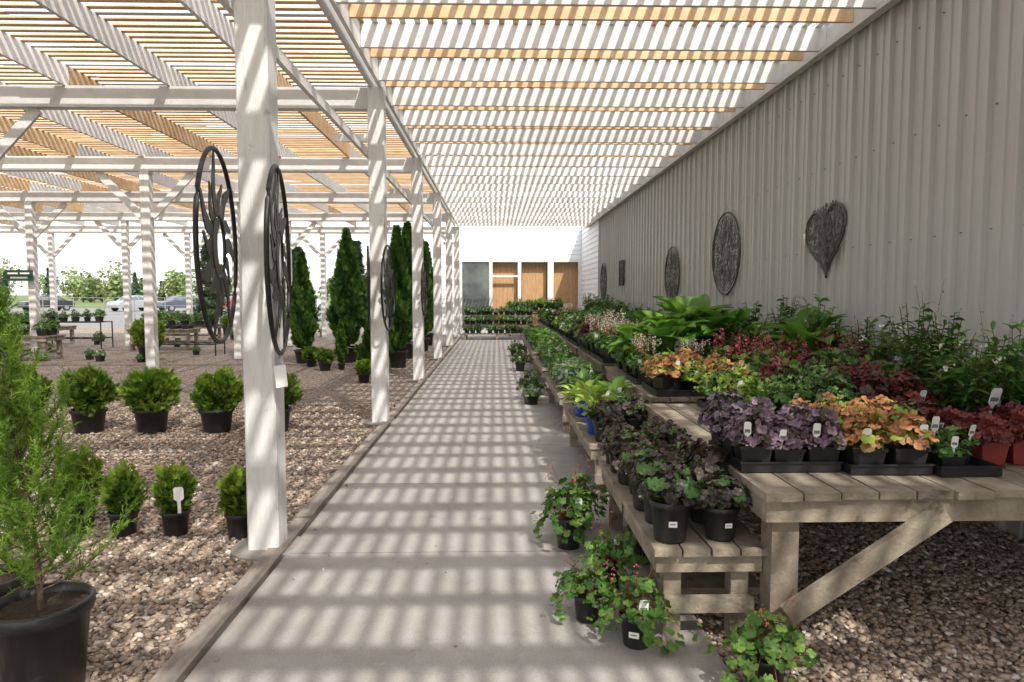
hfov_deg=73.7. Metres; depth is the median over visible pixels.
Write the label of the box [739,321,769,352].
upright perennial
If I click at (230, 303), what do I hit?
parked car
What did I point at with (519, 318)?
green geranium
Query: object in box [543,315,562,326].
dark hosta
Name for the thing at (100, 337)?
metal display rack
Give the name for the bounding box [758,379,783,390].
green geranium
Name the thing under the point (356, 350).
potted globe cedar
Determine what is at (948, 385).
upright perennial
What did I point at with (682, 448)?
plum heuchera
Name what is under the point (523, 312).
green geranium
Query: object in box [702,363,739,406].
green geranium
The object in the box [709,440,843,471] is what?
plant tray
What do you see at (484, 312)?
green geranium
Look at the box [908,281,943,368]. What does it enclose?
astilbe
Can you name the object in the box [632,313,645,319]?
hosta
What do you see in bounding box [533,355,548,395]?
plant bench
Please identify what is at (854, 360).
green perennial
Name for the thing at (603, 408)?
plum heuchera
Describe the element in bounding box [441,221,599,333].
lap siding
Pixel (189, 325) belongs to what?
metal display rack
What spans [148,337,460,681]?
timber edging
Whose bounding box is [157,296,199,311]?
parked car
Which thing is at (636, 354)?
foam flower
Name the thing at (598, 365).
plant table
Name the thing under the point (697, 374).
lime heuchera
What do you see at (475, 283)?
doors and glass
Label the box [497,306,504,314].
green perennial
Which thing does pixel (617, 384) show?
hosta
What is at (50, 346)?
silver brunnera
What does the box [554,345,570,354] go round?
silver brunnera
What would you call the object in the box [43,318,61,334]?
green geranium
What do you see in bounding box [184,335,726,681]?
concrete path
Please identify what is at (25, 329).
silver brunnera
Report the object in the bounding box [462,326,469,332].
green geranium
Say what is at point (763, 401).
purple heuchera
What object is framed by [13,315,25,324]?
green perennial
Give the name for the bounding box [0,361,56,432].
potted globe cedar
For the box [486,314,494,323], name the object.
green perennial
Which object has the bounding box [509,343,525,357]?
green geranium
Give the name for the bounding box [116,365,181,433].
potted globe cedar
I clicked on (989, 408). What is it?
maroon heuchera
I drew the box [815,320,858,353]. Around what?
upright perennial
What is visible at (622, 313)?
foam flower
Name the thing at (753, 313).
upright perennial
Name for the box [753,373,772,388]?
lime heuchera
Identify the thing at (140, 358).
green geranium
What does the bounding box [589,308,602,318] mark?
green perennial
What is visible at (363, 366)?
potted globe cedar
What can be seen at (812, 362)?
green perennial
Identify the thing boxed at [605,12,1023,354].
screws
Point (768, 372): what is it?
burgundy heuchera
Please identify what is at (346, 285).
tall cedar tree
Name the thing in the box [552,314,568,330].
lime heuchera
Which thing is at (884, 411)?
caramel heuchera
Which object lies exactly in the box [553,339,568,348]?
green perennial
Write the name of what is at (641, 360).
foam flower
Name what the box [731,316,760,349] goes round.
upright perennial
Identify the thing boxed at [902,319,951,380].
upright perennial
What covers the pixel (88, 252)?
sky
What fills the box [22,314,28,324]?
green perennial
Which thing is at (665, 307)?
hosta
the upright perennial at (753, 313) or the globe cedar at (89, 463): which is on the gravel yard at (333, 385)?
the globe cedar at (89, 463)
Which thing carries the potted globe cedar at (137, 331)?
on the gravel yard at (333, 385)
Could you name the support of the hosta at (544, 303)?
on the plant table at (534, 314)
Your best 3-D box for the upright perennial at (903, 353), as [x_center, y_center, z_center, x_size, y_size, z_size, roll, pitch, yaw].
[2.668,0.132,4.521,0.368,0.776,0.388,-1,4,-10]
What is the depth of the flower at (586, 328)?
10.08 m
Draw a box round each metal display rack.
[51,321,113,348]
[163,324,225,355]
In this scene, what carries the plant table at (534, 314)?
on the gravel yard at (333, 385)
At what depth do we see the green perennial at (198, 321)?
17.96 m
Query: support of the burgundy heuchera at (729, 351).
in the plant tray
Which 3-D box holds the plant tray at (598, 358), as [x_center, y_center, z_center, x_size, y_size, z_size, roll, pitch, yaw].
[1.392,0.208,8.866,0.616,0.050,1.108,0,4,-1]
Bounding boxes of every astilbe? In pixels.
[840,315,864,356]
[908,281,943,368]
[922,308,961,375]
[979,304,1013,371]
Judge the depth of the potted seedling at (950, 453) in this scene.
3.16 m
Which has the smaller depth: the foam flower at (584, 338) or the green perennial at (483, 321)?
the foam flower at (584, 338)
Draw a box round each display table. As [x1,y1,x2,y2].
[1,334,65,360]
[27,325,76,345]
[126,328,200,349]
[164,325,222,341]
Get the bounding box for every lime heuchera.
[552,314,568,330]
[644,354,675,387]
[679,361,709,389]
[692,373,718,401]
[711,365,763,397]
[733,384,768,405]
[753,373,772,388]
[821,397,848,406]
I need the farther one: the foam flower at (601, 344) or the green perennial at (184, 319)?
the green perennial at (184, 319)
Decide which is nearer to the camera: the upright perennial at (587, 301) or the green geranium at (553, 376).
the green geranium at (553, 376)
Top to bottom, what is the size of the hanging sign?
0.530 m
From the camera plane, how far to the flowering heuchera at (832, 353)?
5.76 m
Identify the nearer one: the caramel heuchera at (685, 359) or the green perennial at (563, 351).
the caramel heuchera at (685, 359)
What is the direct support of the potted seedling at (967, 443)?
in the plant tray at (976, 467)
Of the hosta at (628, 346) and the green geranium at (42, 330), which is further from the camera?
the green geranium at (42, 330)
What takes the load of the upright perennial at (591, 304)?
in the plant tray
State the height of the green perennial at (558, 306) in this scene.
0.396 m
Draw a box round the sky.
[0,1,802,294]
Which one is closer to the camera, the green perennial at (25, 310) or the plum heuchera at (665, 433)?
the plum heuchera at (665, 433)
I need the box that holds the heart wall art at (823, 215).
[805,200,846,277]
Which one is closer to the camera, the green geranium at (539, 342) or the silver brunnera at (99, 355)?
the green geranium at (539, 342)
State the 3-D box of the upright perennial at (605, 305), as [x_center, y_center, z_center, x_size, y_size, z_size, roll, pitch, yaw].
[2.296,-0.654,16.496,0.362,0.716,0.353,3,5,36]
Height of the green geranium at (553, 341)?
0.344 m
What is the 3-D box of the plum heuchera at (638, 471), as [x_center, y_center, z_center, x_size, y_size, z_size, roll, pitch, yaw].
[0.728,0.694,3.387,0.306,0.409,0.314,-3,5,-37]
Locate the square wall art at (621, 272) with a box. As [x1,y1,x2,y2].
[619,260,623,285]
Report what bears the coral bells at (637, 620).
on the concrete path
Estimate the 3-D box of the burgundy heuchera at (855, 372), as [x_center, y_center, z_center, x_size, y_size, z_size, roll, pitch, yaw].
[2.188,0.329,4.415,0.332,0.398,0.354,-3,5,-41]
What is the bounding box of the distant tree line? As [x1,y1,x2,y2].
[0,258,331,302]
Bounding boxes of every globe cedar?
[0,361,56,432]
[50,443,105,532]
[57,362,122,434]
[97,458,149,537]
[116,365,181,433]
[128,317,165,361]
[150,460,199,536]
[187,364,243,433]
[216,464,247,539]
[219,315,232,333]
[284,372,304,431]
[301,346,317,366]
[313,347,335,370]
[353,343,361,360]
[353,358,370,382]
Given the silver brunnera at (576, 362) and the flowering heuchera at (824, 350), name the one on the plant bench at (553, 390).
the silver brunnera at (576, 362)
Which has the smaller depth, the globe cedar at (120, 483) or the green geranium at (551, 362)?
the globe cedar at (120, 483)
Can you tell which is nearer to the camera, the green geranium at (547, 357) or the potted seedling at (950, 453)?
the potted seedling at (950, 453)
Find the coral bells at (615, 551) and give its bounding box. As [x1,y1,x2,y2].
[573,511,639,591]
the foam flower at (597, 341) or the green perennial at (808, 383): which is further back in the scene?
the foam flower at (597, 341)
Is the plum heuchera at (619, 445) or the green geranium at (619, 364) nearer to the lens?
the plum heuchera at (619, 445)
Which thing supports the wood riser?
on the gravel yard at (333, 385)
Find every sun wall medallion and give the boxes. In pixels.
[193,146,237,343]
[264,164,290,355]
[367,245,369,329]
[380,245,395,330]
[421,261,427,316]
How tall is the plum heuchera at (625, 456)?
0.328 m
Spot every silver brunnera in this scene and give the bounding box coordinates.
[20,324,29,334]
[48,343,53,352]
[92,348,105,360]
[167,319,179,328]
[469,317,476,323]
[498,325,505,332]
[521,384,543,404]
[550,358,575,385]
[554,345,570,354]
[554,365,578,390]
[559,321,568,333]
[568,357,579,364]
[571,360,584,367]
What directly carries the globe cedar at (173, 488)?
on the gravel yard at (333, 385)
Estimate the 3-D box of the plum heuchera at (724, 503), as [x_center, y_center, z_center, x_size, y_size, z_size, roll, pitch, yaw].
[0.944,0.750,3.163,0.314,0.327,0.282,-2,4,-22]
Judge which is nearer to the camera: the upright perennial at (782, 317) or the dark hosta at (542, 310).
the upright perennial at (782, 317)
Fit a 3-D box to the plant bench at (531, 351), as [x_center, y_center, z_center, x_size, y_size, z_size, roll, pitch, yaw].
[0.617,0.375,14.575,0.510,0.469,2.420,0,4,-1]
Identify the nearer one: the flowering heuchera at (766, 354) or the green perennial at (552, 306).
the flowering heuchera at (766, 354)
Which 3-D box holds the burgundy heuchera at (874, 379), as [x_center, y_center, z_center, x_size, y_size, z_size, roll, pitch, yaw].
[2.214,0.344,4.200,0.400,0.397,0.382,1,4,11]
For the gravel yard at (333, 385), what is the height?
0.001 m
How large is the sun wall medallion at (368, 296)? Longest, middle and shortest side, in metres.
1.030 x 1.030 x 0.025 m
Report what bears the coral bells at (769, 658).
on the gravel yard at (333, 385)
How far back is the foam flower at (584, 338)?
9.60 m
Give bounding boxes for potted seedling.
[916,416,951,461]
[929,436,971,465]
[941,425,979,463]
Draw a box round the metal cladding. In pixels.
[598,0,1023,539]
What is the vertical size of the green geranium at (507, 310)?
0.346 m
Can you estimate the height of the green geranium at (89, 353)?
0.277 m
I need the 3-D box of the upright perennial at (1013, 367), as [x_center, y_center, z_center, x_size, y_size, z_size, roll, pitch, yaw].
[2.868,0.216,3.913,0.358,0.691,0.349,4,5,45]
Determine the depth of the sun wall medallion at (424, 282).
12.55 m
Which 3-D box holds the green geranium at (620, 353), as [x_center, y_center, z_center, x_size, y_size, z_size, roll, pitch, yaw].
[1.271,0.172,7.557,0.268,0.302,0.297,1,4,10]
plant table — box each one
[508,312,538,335]
[561,338,596,371]
[577,348,626,399]
[605,366,704,403]
[645,404,1023,647]
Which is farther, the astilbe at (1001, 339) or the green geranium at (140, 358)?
the green geranium at (140, 358)
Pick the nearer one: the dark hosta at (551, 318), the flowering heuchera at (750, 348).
the flowering heuchera at (750, 348)
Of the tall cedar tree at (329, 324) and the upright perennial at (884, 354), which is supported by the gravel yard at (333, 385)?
the tall cedar tree at (329, 324)
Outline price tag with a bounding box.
[274,355,287,387]
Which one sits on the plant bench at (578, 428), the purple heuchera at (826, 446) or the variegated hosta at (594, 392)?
the variegated hosta at (594, 392)
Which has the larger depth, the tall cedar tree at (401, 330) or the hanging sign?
the hanging sign
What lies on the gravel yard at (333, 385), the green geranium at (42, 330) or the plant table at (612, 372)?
the plant table at (612, 372)
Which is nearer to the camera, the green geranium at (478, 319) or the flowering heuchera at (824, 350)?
the flowering heuchera at (824, 350)
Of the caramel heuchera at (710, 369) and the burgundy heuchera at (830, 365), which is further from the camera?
the caramel heuchera at (710, 369)
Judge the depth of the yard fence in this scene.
45.37 m
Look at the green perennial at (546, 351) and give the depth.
10.60 m
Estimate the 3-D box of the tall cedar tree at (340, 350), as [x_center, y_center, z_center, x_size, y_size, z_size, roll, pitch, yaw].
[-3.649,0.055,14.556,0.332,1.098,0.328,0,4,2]
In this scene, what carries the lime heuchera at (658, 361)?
in the plant tray at (655, 392)
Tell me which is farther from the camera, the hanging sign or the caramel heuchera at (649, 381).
the hanging sign
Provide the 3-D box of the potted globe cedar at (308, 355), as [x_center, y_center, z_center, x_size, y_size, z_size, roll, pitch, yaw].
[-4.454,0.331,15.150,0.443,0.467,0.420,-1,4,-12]
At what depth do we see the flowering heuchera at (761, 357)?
6.14 m
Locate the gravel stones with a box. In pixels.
[0,402,1023,681]
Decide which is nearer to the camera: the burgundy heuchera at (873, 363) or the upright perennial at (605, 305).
the burgundy heuchera at (873, 363)
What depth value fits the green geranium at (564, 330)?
13.12 m
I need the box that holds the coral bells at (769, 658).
[692,588,823,681]
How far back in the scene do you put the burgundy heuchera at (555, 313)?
16.74 m
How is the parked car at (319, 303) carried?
on the parking lot
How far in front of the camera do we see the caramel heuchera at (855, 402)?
3.57 m
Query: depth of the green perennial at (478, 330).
23.64 m
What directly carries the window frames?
attached to the walls
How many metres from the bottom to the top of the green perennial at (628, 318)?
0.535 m
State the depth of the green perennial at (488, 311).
24.62 m
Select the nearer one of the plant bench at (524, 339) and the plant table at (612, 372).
the plant table at (612, 372)
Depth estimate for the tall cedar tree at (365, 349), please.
14.29 m
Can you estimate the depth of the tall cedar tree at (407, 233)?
16.91 m
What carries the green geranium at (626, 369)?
on the plant table at (612, 372)
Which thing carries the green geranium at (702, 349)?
in the plant tray
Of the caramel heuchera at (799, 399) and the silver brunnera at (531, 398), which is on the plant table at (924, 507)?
the caramel heuchera at (799, 399)
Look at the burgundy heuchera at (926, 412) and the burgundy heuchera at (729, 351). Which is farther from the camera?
the burgundy heuchera at (729, 351)
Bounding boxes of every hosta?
[506,300,518,309]
[527,331,550,345]
[535,308,547,320]
[536,329,556,333]
[537,298,551,308]
[541,309,559,326]
[542,332,559,340]
[543,309,559,326]
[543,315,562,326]
[555,380,594,416]
[557,368,605,398]
[565,379,623,422]
[565,390,622,433]
[591,376,634,399]
[603,323,632,341]
[606,329,667,361]
[611,309,720,354]
[628,306,658,318]
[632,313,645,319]
[640,294,747,351]
[640,302,672,325]
[673,305,776,345]
[757,308,852,354]
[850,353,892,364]
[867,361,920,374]
[885,362,923,380]
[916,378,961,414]
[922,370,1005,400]
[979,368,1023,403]
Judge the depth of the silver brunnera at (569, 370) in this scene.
7.79 m
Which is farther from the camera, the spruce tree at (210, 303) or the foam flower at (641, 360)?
the spruce tree at (210, 303)
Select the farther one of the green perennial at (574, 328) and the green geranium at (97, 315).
the green geranium at (97, 315)
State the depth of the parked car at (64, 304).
66.29 m
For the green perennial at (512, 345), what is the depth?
17.41 m
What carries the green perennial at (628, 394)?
on the plant bench at (578, 428)
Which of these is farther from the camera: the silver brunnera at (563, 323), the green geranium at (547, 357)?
the silver brunnera at (563, 323)
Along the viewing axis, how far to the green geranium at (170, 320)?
17.95 m
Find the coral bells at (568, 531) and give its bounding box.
[530,466,598,549]
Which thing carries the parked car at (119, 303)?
on the parking lot
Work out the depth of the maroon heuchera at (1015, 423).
3.36 m
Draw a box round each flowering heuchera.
[705,333,734,358]
[714,328,749,361]
[729,337,766,373]
[734,335,775,379]
[742,333,773,357]
[747,338,769,360]
[757,331,790,364]
[761,344,790,365]
[776,334,806,360]
[781,337,806,358]
[815,333,843,358]
[817,327,857,364]
[838,340,867,361]
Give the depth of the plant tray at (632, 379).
6.41 m
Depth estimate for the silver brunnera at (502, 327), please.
23.66 m
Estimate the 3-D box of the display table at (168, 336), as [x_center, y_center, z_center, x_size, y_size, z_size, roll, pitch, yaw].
[-10.947,-0.271,23.084,1.990,0.600,1.026,0,4,-1]
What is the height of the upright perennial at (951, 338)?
0.715 m
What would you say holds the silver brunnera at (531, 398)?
on the concrete path
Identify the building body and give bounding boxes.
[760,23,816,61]
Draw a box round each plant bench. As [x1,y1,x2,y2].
[522,336,529,358]
[526,344,537,370]
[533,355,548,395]
[544,372,571,431]
[563,402,606,499]
[599,460,766,637]
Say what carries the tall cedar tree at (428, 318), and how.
on the gravel yard at (333, 385)
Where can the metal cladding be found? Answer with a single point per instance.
(951, 177)
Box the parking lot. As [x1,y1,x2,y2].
[5,308,328,326]
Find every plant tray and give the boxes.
[569,339,584,345]
[580,345,594,354]
[590,352,616,362]
[626,374,646,383]
[642,382,703,395]
[696,399,707,409]
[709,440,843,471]
[838,458,935,474]
[926,456,1005,476]
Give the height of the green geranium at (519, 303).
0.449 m
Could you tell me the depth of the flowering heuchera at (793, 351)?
5.95 m
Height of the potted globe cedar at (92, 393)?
0.833 m
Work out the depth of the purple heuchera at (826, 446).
3.23 m
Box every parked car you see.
[17,295,74,310]
[106,295,158,310]
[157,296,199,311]
[223,296,231,310]
[317,299,320,310]
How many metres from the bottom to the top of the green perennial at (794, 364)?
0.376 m
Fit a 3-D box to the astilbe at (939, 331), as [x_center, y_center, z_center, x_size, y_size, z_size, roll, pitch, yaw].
[2.878,0.126,4.697,0.318,0.784,0.308,-3,5,-33]
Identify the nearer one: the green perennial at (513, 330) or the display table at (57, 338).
the display table at (57, 338)
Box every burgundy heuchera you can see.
[548,311,558,326]
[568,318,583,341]
[686,339,711,352]
[722,341,752,366]
[757,355,795,383]
[788,345,826,367]
[788,355,823,375]
[812,360,853,390]
[831,362,871,390]
[840,365,905,407]
[851,357,887,377]
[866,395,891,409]
[881,367,943,410]
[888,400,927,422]
[916,400,954,438]
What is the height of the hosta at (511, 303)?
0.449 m
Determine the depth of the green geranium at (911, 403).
3.82 m
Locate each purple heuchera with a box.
[697,387,751,447]
[709,404,756,456]
[719,405,779,461]
[744,396,773,414]
[767,414,814,461]
[773,403,801,415]
[779,401,831,436]
[786,407,848,461]
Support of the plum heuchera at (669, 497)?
on the plant bench at (737, 558)
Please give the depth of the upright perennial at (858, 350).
5.91 m
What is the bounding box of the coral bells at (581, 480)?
[544,455,615,529]
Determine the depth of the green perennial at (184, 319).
17.97 m
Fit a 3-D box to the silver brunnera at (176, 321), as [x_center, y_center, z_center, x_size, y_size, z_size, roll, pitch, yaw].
[-9.817,-0.513,19.801,0.323,0.324,0.343,3,5,36]
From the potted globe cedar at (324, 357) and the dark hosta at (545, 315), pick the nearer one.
the potted globe cedar at (324, 357)
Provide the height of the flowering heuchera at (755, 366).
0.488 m
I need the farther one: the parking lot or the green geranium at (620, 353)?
the parking lot
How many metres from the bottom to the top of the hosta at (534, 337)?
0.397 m
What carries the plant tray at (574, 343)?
on the plant table at (573, 347)
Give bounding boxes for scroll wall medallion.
[600,263,606,298]
[664,246,679,297]
[712,211,740,294]
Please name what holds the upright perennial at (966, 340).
in the plant tray
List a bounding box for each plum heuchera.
[581,397,623,441]
[597,424,648,484]
[598,416,632,463]
[600,421,631,472]
[612,439,663,510]
[619,435,656,493]
[621,391,648,429]
[629,439,693,523]
[636,451,708,543]
[640,416,663,429]
[640,418,670,440]
[650,419,691,452]
[665,434,692,455]
[674,438,715,510]
[680,438,734,523]
[691,466,752,541]
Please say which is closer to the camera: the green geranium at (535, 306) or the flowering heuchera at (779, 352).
the flowering heuchera at (779, 352)
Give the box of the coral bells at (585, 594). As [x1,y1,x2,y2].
[549,553,622,623]
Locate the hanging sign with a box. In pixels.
[5,259,32,280]
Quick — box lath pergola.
[0,0,900,549]
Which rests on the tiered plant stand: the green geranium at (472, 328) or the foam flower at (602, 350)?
the green geranium at (472, 328)
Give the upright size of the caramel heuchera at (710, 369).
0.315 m
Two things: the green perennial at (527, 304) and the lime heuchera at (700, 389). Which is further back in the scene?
the green perennial at (527, 304)
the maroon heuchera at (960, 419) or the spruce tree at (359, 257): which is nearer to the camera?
the maroon heuchera at (960, 419)
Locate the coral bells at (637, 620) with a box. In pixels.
[585,561,702,654]
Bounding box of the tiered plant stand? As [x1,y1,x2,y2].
[463,315,533,339]
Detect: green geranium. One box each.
[31,322,50,335]
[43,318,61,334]
[56,311,69,321]
[82,349,94,359]
[91,308,106,320]
[134,353,143,362]
[165,314,176,324]
[188,314,195,327]
[462,316,470,323]
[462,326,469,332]
[463,306,471,314]
[468,324,476,332]
[475,317,482,323]
[480,306,487,314]
[491,324,500,332]
[492,314,498,323]
[497,314,506,323]
[502,316,509,323]
[504,306,509,314]
[505,324,511,332]
[508,307,515,314]
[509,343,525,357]
[510,316,516,323]
[510,351,529,370]
[514,305,521,314]
[515,301,524,311]
[515,315,522,323]
[515,325,522,332]
[521,306,526,314]
[522,315,527,323]
[530,302,540,311]
[532,336,545,355]
[534,338,546,354]
[538,340,548,362]
[543,350,561,371]
[545,351,567,374]
[547,354,561,367]
[550,339,560,343]
[551,364,567,389]
[563,324,568,337]
[565,320,574,338]
[577,359,600,377]
[611,349,621,368]
[615,349,631,370]
[617,350,631,372]
[694,342,712,356]
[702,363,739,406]
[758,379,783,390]
[760,378,812,414]
[766,339,788,356]
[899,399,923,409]
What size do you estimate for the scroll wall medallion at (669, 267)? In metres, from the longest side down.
1.102 x 1.102 x 0.025 m
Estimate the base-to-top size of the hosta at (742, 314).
0.720 m
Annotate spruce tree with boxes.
[185,235,230,318]
[285,245,320,321]
[352,240,365,306]
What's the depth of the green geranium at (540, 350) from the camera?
11.17 m
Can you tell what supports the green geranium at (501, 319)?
on the tiered plant stand
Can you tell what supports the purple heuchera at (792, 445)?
in the plant tray at (816, 466)
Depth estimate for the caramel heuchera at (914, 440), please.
3.17 m
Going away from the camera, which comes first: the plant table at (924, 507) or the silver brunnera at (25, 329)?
the plant table at (924, 507)
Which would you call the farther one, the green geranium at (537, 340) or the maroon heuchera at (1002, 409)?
the green geranium at (537, 340)
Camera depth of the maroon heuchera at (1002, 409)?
3.64 m
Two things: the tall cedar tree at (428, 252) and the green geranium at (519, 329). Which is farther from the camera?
the green geranium at (519, 329)
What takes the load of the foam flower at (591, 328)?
on the plant tray at (582, 347)
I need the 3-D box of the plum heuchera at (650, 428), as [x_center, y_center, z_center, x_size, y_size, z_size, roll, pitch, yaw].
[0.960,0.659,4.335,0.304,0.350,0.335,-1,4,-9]
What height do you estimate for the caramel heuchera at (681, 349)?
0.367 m
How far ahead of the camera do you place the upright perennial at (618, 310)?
15.00 m
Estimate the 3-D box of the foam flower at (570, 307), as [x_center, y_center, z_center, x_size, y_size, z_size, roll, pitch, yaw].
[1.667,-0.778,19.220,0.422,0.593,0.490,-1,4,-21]
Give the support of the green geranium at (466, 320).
on the tiered plant stand
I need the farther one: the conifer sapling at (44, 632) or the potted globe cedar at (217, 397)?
the potted globe cedar at (217, 397)
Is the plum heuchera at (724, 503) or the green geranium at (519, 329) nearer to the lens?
the plum heuchera at (724, 503)
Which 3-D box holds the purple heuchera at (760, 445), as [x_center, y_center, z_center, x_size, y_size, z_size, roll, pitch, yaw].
[1.156,0.457,3.277,0.289,0.296,0.300,0,4,3]
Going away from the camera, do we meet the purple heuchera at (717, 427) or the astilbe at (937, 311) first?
the purple heuchera at (717, 427)
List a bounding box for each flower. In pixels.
[565,303,576,314]
[578,315,604,350]
[581,312,611,350]
[583,318,607,349]
[587,314,615,355]
[593,320,617,357]
[594,321,620,358]
[598,319,626,358]
[605,309,625,334]
[625,331,655,378]
[628,337,660,378]
[677,339,696,350]
[681,338,709,364]
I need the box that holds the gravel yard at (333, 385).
[1,327,1023,681]
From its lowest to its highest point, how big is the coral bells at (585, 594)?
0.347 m
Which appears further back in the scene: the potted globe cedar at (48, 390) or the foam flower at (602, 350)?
the foam flower at (602, 350)
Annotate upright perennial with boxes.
[563,312,578,338]
[581,294,593,311]
[584,296,597,310]
[591,295,603,306]
[599,299,611,311]
[613,301,624,313]
[715,321,750,351]
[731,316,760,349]
[738,301,768,329]
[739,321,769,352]
[766,304,796,348]
[770,295,801,323]
[799,294,844,352]
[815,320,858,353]
[841,317,885,361]
[859,317,904,364]
[879,302,951,405]
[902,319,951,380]
[917,312,978,398]
[919,336,976,415]
[929,337,1005,415]
[932,329,983,362]
[954,336,1010,407]
[977,319,1023,412]
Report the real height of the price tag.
0.216 m
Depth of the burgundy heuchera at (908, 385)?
4.12 m
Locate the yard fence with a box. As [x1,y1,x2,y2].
[11,297,329,318]
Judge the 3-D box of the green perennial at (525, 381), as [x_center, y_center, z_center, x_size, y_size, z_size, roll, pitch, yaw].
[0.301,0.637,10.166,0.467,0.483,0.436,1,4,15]
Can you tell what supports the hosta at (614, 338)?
on the plant table at (612, 372)
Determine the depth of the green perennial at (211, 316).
17.98 m
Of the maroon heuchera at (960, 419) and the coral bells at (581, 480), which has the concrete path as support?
the coral bells at (581, 480)
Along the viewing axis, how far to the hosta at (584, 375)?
6.70 m
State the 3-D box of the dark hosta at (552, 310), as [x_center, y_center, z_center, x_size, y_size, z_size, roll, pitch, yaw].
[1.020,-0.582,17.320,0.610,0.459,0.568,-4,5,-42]
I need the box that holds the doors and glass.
[462,262,577,327]
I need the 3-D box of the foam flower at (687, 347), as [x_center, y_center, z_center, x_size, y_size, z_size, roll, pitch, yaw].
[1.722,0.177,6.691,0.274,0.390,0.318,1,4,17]
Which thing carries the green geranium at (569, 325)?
in the plant tray
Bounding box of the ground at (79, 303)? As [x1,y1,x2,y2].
[7,295,330,307]
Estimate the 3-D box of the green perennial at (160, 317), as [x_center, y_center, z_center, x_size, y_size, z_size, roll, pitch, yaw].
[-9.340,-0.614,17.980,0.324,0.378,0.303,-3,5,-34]
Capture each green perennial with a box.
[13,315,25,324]
[19,309,28,317]
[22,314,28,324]
[45,308,56,320]
[70,309,81,320]
[81,309,92,320]
[91,334,102,344]
[157,310,164,320]
[178,313,191,324]
[191,345,200,354]
[192,313,203,324]
[208,309,214,324]
[229,328,233,339]
[474,324,483,332]
[481,315,486,323]
[486,306,493,314]
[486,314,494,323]
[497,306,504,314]
[507,340,519,355]
[510,324,516,332]
[516,369,546,395]
[523,300,531,307]
[526,307,534,314]
[538,343,555,357]
[540,344,557,366]
[547,300,557,308]
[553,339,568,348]
[554,301,564,309]
[557,316,566,332]
[558,346,574,357]
[570,316,585,342]
[573,323,583,342]
[584,305,601,320]
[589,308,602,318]
[615,391,642,422]
[617,314,633,323]
[696,343,717,357]
[766,359,804,402]
[791,365,845,404]
[792,351,838,382]
[803,365,863,404]
[832,347,870,370]
[877,368,900,394]
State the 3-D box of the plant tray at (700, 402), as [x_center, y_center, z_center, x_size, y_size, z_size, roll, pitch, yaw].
[1.625,0.490,4.730,0.446,0.050,0.908,0,4,-1]
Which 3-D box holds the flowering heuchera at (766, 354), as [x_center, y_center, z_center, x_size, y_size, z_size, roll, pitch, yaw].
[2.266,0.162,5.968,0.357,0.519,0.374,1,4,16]
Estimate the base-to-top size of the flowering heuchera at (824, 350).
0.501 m
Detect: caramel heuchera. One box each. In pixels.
[639,353,658,387]
[645,348,685,389]
[669,346,697,364]
[678,349,704,389]
[701,352,724,371]
[703,356,734,377]
[788,398,814,414]
[804,392,852,419]
[825,401,869,458]
[834,407,899,463]
[850,395,883,415]
[853,394,915,424]
[870,403,938,463]
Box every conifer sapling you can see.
[0,283,138,681]
[0,351,36,596]
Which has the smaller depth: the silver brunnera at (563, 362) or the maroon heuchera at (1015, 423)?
the maroon heuchera at (1015, 423)
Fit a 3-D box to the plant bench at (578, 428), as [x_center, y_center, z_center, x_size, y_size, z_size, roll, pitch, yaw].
[0.816,0.948,6.174,0.510,0.468,2.057,0,4,-1]
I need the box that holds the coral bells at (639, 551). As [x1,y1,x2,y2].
[619,524,649,565]
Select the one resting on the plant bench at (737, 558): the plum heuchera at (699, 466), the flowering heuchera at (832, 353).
the plum heuchera at (699, 466)
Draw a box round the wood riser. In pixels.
[650,563,759,594]
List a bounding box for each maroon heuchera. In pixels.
[926,405,972,440]
[959,411,1023,464]
[971,405,1003,419]
[991,406,1023,464]
[996,400,1023,419]
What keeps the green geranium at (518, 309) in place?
on the tiered plant stand
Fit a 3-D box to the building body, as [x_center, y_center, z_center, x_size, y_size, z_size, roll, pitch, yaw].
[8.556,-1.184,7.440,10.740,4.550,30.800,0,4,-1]
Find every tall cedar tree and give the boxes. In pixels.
[285,250,320,362]
[325,227,367,362]
[325,254,336,343]
[333,318,348,368]
[359,321,370,360]
[361,253,370,329]
[387,224,412,367]
[388,324,393,354]
[400,221,425,358]
[423,238,433,350]
[424,241,433,345]
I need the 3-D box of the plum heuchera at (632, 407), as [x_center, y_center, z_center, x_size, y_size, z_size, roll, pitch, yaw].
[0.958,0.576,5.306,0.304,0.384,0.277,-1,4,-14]
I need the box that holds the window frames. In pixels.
[460,259,580,333]
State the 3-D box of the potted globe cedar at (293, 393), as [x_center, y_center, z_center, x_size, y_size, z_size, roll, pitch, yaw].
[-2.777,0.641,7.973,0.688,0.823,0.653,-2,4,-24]
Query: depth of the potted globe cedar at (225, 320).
27.19 m
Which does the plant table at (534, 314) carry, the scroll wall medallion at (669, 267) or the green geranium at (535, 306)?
the green geranium at (535, 306)

